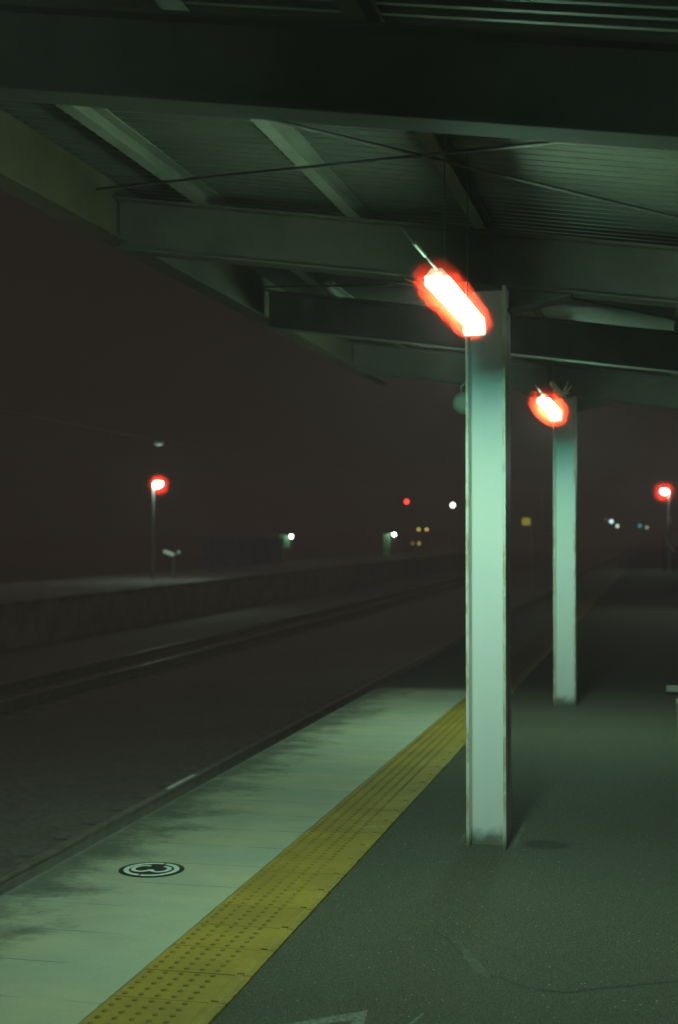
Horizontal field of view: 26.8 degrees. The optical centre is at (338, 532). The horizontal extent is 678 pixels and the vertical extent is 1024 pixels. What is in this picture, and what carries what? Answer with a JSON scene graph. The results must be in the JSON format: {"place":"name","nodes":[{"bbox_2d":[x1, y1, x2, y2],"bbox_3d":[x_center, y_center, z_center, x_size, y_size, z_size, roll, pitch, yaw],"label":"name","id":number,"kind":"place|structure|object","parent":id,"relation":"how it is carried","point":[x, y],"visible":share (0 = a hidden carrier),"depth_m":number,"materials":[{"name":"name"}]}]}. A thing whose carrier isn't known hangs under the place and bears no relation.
{"place":"outdoors","nodes":[
{"label":"outdoors","id":0,"kind":"place"},
{"bbox_2d":[3,410,437,484],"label":"overhead wire","id":1,"kind":"object","parent":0,"point":[158,443],"visible":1,"depth_m":46.45,"materials":[{"name":"metal"}]},
{"bbox_2d":[0,534,677,867],"bbox_3d":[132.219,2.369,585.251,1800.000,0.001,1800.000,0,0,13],"label":"ground","id":2,"kind":"structure","parent":0,"point":[74,766],"depth_m":27.24,"materials":[{"name":"black gravel"}]},
{"bbox_2d":[0,554,465,650],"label":"platform base","id":3,"kind":"object","parent":2,"relation":"on","point":[26,625],"visible":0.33,"depth_m":42.55,"materials":[{"name":"concrete"}]},
{"bbox_2d":[0,549,465,608],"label":"opposite platform","id":4,"kind":"structure","parent":3,"relation":"on","point":[30,593],"depth_m":48.00,"materials":[{"name":"concrete"}]},
{"bbox_2d":[151,480,162,579],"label":"post lamp","id":5,"kind":"object","parent":4,"relation":"on","point":[158,483],"visible":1,"depth_m":46.01,"materials":[{"name":"metal"}]},
{"bbox_2d":[163,549,180,577],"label":"tilted board","id":6,"kind":"object","parent":4,"relation":"on","point":[168,553],"visible":1,"depth_m":47.96,"materials":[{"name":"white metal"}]},
{"bbox_2d":[204,537,282,568],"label":"platform fence","id":7,"kind":"object","parent":4,"relation":"on","point":[223,552],"visible":0.99,"depth_m":66.04,"materials":[{"name":"paint"}]},
{"bbox_2d":[278,535,289,547],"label":"notice board","id":8,"kind":"object","parent":2,"relation":"on","point":[286,541],"visible":0.55,"depth_m":75.19,"materials":[{"name":"green metal"}]},
{"bbox_2d":[0,545,607,719],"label":"railway track","id":9,"kind":"structure","parent":2,"relation":"on","point":[353,609],"depth_m":29.53,"materials":[{"name":"metal"}]},
{"bbox_2d":[0,546,639,895],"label":"railway track","id":10,"kind":"structure","parent":2,"relation":"on","point":[41,861],"depth_m":14.10,"materials":[{"name":"metal"}]},
{"bbox_2d":[0,0,677,1023],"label":"platform","id":11,"kind":"structure","parent":2,"relation":"on","point":[276,166],"depth_m":6.30,"materials":[{"name":"grey concrete"}]},
{"bbox_2d":[0,547,641,1023],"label":"platform edge","id":12,"kind":"object","parent":11,"relation":"on","point":[86,933],"visible":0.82,"depth_m":6.95,"materials":[{"name":"concrete"}]},
{"bbox_2d":[118,862,184,876],"bbox_3d":[-0.861,1.549,6.536,0.302,0.002,0.302,0,0,13],"label":"boarding marker","id":13,"kind":"object","parent":12,"relation":"on","point":[152,869],"visible":1,"depth_m":6.54,"materials":[{"name":"white paint"}]},
{"bbox_2d":[289,1010,367,1023],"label":"painted arrow","id":14,"kind":"object","parent":11,"relation":"on","point":[358,1017],"visible":1,"depth_m":4.52,"materials":[{"name":"paint"}]},
{"bbox_2d":[80,569,625,1023],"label":"tactile paving","id":15,"kind":"structure","parent":11,"relation":"on","point":[209,967],"depth_m":6.09,"materials":[{"name":"yellow tile"}]},
{"bbox_2d":[409,1013,422,1023],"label":"painted stroke","id":16,"kind":"object","parent":11,"relation":"on","point":[416,1018],"visible":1,"depth_m":4.52,"materials":[{"name":"paint"}]},
{"bbox_2d":[399,134,486,336],"bbox_3d":[0.398,-1.196,5.332,0.196,0.770,1.898,0,0,13],"label":"fluorescent lamp","id":17,"kind":"object","parent":11,"relation":"hanging from","point":[441,285],"visible":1,"depth_m":5.50,"materials":[{"name":"white glass"}]},
{"bbox_2d":[456,940,490,977],"bbox_3d":[0.478,1.547,5.162,0.057,0.001,0.460,0,0,-10],"label":"mortar scar","id":18,"kind":"object","parent":11,"relation":"on","point":[477,966],"visible":1,"depth_m":5.11},
{"bbox_2d":[465,281,510,849],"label":"steel column","id":19,"kind":"structure","parent":11,"relation":"on","point":[488,559],"depth_m":7.05,"materials":[{"name":"metal"}]},
{"bbox_2d":[453,382,464,413],"bbox_3d":[0.657,-0.698,7.287,0.168,0.184,0.092,0,0,39],"label":"bell speaker","id":20,"kind":"object","parent":19,"relation":"attached to","point":[459,403],"visible":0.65,"depth_m":7.28},
{"bbox_2d":[457,821,527,847],"bbox_3d":[0.795,1.547,7.320,0.290,0.001,0.650,0,0,13],"label":"footing frame","id":21,"kind":"object","parent":11,"relation":"on","point":[514,845],"visible":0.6,"depth_m":7.23,"materials":[{"name":"grey concrete"}]},
{"bbox_2d":[534,359,561,420],"bbox_3d":[1.563,-1.210,10.706,0.270,0.758,2.095,0,0,13],"label":"fluorescent lamp","id":22,"kind":"object","parent":11,"relation":"hanging from","point":[546,403],"visible":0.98,"depth_m":10.94,"materials":[{"name":"white glass"}]},
{"bbox_2d":[434,932,677,992],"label":"pavement crack","id":23,"kind":"object","parent":11,"relation":"on","point":[558,991],"visible":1,"depth_m":4.85,"materials":[{"name":"tile"}]},
{"bbox_2d":[549,380,570,398],"bbox_3d":[1.842,-1.189,11.874,0.190,0.155,0.056,0,0,-13],"label":"ragged bracket","id":24,"kind":"object","parent":11,"relation":"attached to","point":[558,391],"visible":0.98,"depth_m":11.86,"materials":[{"name":"grey metal"}]},
{"bbox_2d":[553,394,576,706],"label":"steel column","id":25,"kind":"structure","parent":11,"relation":"on","point":[565,560],"depth_m":12.75,"materials":[{"name":"metal"}]},
{"bbox_2d":[661,488,670,570],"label":"post lamp","id":26,"kind":"object","parent":11,"relation":"on","point":[663,491],"visible":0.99,"depth_m":55.92,"materials":[{"name":"metal"}]},
{"bbox_2d":[663,534,674,571],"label":"tilted rail","id":27,"kind":"object","parent":11,"relation":"on","point":[667,541],"visible":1,"depth_m":54.78,"materials":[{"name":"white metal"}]},
{"bbox_2d":[666,685,677,719],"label":"bench","id":28,"kind":"object","parent":11,"relation":"on","point":[671,689],"visible":1,"depth_m":10.38,"materials":[{"name":"plastic"}]},
{"bbox_2d":[383,534,389,556],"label":"notice board","id":29,"kind":"object","parent":2,"relation":"on","point":[386,545],"visible":0.65,"depth_m":90.17,"materials":[{"name":"green metal"}]},
{"bbox_2d":[404,499,409,577],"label":"signal lamp","id":30,"kind":"object","parent":2,"relation":"on","point":[406,501],"visible":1,"depth_m":80.10,"materials":[{"name":"metal"}]},
{"bbox_2d":[450,502,455,577],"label":"yard lamp","id":31,"kind":"object","parent":2,"relation":"on","point":[453,505],"visible":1,"depth_m":80.10,"materials":[{"name":"metal"}]},
{"bbox_2d":[522,512,531,593],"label":"lit sign","id":32,"kind":"object","parent":2,"relation":"on","point":[526,521],"visible":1,"depth_m":59.95,"materials":[{"name":"metal"}]},
{"bbox_2d":[605,518,607,560],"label":"street light","id":33,"kind":"object","parent":2,"relation":"on","point":[606,519],"visible":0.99,"depth_m":110.10,"materials":[{"name":"metal"}]},
{"bbox_2d":[609,519,613,558],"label":"street light","id":34,"kind":"object","parent":2,"relation":"on","point":[611,521],"visible":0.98,"depth_m":110.10,"materials":[{"name":"metal"}]},
{"bbox_2d":[615,524,618,554],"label":"street light","id":35,"kind":"object","parent":2,"relation":"on","point":[617,526],"visible":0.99,"depth_m":110.10,"materials":[{"name":"metal"}]},
{"bbox_2d":[0,189,677,534],"label":"sky","id":36,"kind":"structure","parent":0,"point":[93,335],"materials":[{"name":"black"}]}
]}

